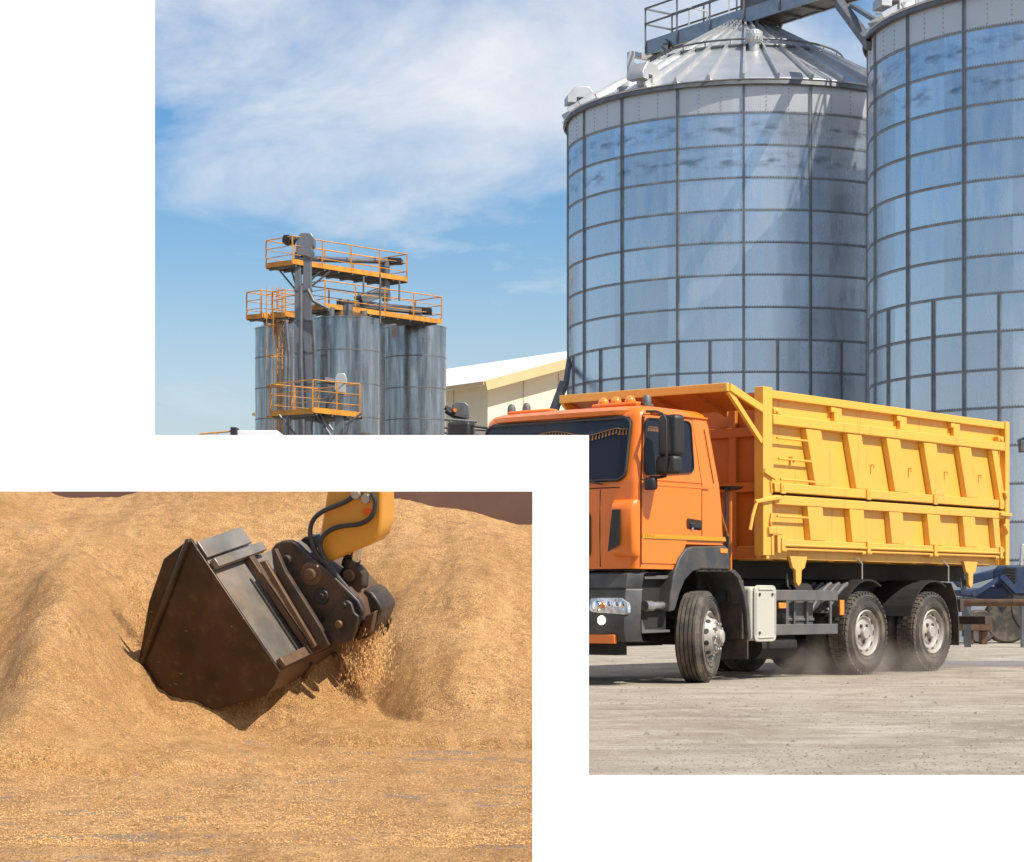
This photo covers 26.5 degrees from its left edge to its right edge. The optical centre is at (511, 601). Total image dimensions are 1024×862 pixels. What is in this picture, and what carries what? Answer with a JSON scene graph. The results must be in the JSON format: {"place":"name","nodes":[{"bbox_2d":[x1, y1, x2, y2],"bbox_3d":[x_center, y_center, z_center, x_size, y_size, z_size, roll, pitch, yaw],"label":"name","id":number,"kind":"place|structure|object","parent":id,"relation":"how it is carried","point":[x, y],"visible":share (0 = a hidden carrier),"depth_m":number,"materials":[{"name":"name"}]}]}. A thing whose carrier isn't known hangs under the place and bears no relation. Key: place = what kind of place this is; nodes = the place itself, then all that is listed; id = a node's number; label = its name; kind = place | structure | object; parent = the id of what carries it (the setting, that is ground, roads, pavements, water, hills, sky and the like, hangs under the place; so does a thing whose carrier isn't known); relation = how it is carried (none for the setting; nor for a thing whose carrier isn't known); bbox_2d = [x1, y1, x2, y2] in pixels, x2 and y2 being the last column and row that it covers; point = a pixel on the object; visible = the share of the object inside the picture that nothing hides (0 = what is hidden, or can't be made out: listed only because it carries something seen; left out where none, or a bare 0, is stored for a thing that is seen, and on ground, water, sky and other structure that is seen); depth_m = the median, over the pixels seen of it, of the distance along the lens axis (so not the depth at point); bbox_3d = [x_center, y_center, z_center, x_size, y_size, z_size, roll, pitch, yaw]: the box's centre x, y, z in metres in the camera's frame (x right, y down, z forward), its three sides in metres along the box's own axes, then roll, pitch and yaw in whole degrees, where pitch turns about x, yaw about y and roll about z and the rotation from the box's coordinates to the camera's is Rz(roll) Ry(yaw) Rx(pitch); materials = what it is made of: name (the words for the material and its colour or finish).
{"place":"outdoors","nodes":[
{"label":"outdoors","id":0,"kind":"place"},
{"bbox_2d":[199,427,282,434],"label":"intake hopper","id":1,"kind":"object","parent":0,"point":[234,431],"visible":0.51,"depth_m":79.50,"materials":[{"name":"metal"}]},
{"bbox_2d":[0,491,531,861],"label":"grain heap","id":2,"kind":"object","parent":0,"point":[419,547],"visible":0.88,"depth_m":13.63,"materials":[{"name":"beige food"}]},
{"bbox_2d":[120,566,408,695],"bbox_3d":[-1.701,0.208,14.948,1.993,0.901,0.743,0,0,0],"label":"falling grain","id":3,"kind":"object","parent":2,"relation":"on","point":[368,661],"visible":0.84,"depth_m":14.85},
{"bbox_2d":[0,538,531,848],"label":"loose grain","id":4,"kind":"object","parent":2,"relation":"on","point":[306,824],"visible":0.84,"depth_m":10.03},
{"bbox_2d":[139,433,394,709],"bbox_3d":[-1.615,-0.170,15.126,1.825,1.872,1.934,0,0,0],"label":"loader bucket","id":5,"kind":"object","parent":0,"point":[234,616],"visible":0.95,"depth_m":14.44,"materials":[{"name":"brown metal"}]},
{"bbox_2d":[252,351,566,434],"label":"beige building","id":6,"kind":"structure","parent":0,"point":[487,393],"depth_m":113.38,"materials":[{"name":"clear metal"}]},
{"bbox_2d":[444,402,485,434],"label":"fan unit","id":7,"kind":"object","parent":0,"point":[457,411],"visible":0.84,"depth_m":87.89,"materials":[{"name":"metal"}]},
{"bbox_2d":[155,0,888,434],"label":"sky","id":8,"kind":"structure","parent":0,"point":[431,132],"materials":[{"name":"blue"}]},
{"bbox_2d":[589,641,1023,774],"bbox_3d":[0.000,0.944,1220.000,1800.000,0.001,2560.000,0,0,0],"label":"ground","id":9,"kind":"structure","parent":0,"point":[619,741],"depth_m":17.57,"materials":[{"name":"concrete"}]},
{"bbox_2d":[266,286,282,433],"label":"caged ladder","id":10,"kind":"object","parent":9,"relation":"on","point":[273,326],"visible":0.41,"depth_m":96.61,"materials":[{"name":"orange metal"}]},
{"bbox_2d":[271,289,294,321],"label":"service platform","id":11,"kind":"structure","parent":10,"relation":"attached to","point":[289,316],"depth_m":96.38,"materials":[{"name":"metal"}]},
{"bbox_2d":[255,312,294,434],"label":"storage tank","id":12,"kind":"object","parent":9,"relation":"on","point":[260,377],"visible":0.2,"depth_m":100.09,"materials":[{"name":"metal"}]},
{"bbox_2d":[246,290,294,324],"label":"service platform","id":13,"kind":"structure","parent":12,"relation":"on","point":[261,317],"depth_m":97.64,"materials":[{"name":"metal"}]},
{"bbox_2d":[50,491,531,524],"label":"bay wall","id":14,"kind":"structure","parent":9,"relation":"on","point":[514,507],"depth_m":19.40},
{"bbox_2d":[314,373,346,434],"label":"bucket elevator","id":15,"kind":"object","parent":9,"relation":"on","point":[339,419],"visible":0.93,"depth_m":85.22,"materials":[{"name":"metal"}]},
{"bbox_2d":[270,379,363,434],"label":"service platform","id":16,"kind":"structure","parent":15,"relation":"attached to","point":[309,414],"depth_m":84.97,"materials":[{"name":"metal"}]},
{"bbox_2d":[282,233,403,434],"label":"bucket elevator","id":17,"kind":"object","parent":9,"relation":"on","point":[305,339],"visible":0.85,"depth_m":91.40,"materials":[{"name":"metal"}]},
{"bbox_2d":[265,235,407,322],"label":"service platform","id":18,"kind":"structure","parent":17,"relation":"attached to","point":[341,273],"depth_m":93.10,"materials":[{"name":"metal"}]},
{"bbox_2d":[312,302,380,434],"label":"storage tank","id":19,"kind":"object","parent":9,"relation":"on","point":[347,341],"visible":0.21,"depth_m":91.76,"materials":[{"name":"metal"}]},
{"bbox_2d":[302,280,441,326],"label":"service platform","id":20,"kind":"structure","parent":19,"relation":"on","point":[399,319],"depth_m":94.89,"materials":[{"name":"metal"}]},
{"bbox_2d":[336,286,431,314],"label":"chute conveyor","id":21,"kind":"object","parent":20,"relation":"on","point":[365,299],"visible":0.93,"depth_m":94.63,"materials":[{"name":"metal"}]},
{"bbox_2d":[380,323,393,434],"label":"storage tank","id":22,"kind":"object","parent":9,"relation":"on","point":[382,378],"visible":0.02,"depth_m":106.73,"materials":[{"name":"metal"}]},
{"bbox_2d":[385,314,446,434],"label":"storage tank","id":23,"kind":"object","parent":9,"relation":"on","point":[415,380],"visible":0.32,"depth_m":97.79,"materials":[{"name":"metal"}]},
{"bbox_2d":[561,18,866,570],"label":"grain silo","id":24,"kind":"object","parent":9,"relation":"on","point":[716,204],"visible":0.4,"depth_m":68.96,"materials":[{"name":"metal"}]},
{"bbox_2d":[550,356,570,410],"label":"spout pipe","id":25,"kind":"object","parent":24,"relation":"attached to","point":[562,387],"visible":0.57,"depth_m":71.90,"materials":[{"name":"metal"}]},
{"bbox_2d":[447,383,1011,682],"bbox_3d":[3.246,-0.816,28.373,3.367,3.541,9.150,0,0,39],"label":"dump truck","id":26,"kind":"object","parent":9,"relation":"on","point":[732,527],"visible":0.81,"depth_m":26.74,"materials":[{"name":"orange paint"}]},
{"bbox_2d":[861,0,1023,635],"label":"grain silo","id":27,"kind":"object","parent":9,"relation":"on","point":[945,206],"visible":0.6,"depth_m":59.08,"materials":[{"name":"metal"}]},
{"bbox_2d":[627,0,919,71],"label":"walkway","id":28,"kind":"structure","parent":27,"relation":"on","point":[779,13],"depth_m":73.63,"materials":[{"name":"metal"}]},
{"bbox_2d":[1017,437,1023,452],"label":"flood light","id":29,"kind":"object","parent":27,"relation":"attached to","point":[1020,441],"visible":1,"depth_m":55.79,"materials":[{"name":"metal"}]},
{"bbox_2d":[878,661,1023,665],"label":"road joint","id":30,"kind":"object","parent":9,"relation":"on","point":[983,663],"visible":0.53,"depth_m":33.02,"materials":[{"name":"concrete"}]},
{"bbox_2d":[959,624,990,643],"bbox_3d":[10.207,0.654,48.050,0.649,0.580,0.500,0,0,0],"label":"timber block","id":31,"kind":"object","parent":9,"relation":"on","point":[983,629],"depth_m":47.90,"materials":[{"name":"brown wood"}]},
{"bbox_2d":[953,544,1023,642],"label":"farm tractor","id":32,"kind":"object","parent":9,"relation":"on","point":[1007,581],"visible":0.67,"depth_m":49.03,"materials":[{"name":"blue paint"}]},
{"bbox_2d":[964,599,1023,646],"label":"pipe rail","id":33,"kind":"object","parent":9,"relation":"on","point":[968,603],"visible":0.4,"depth_m":44.90,"materials":[{"name":"metal"}]}
]}

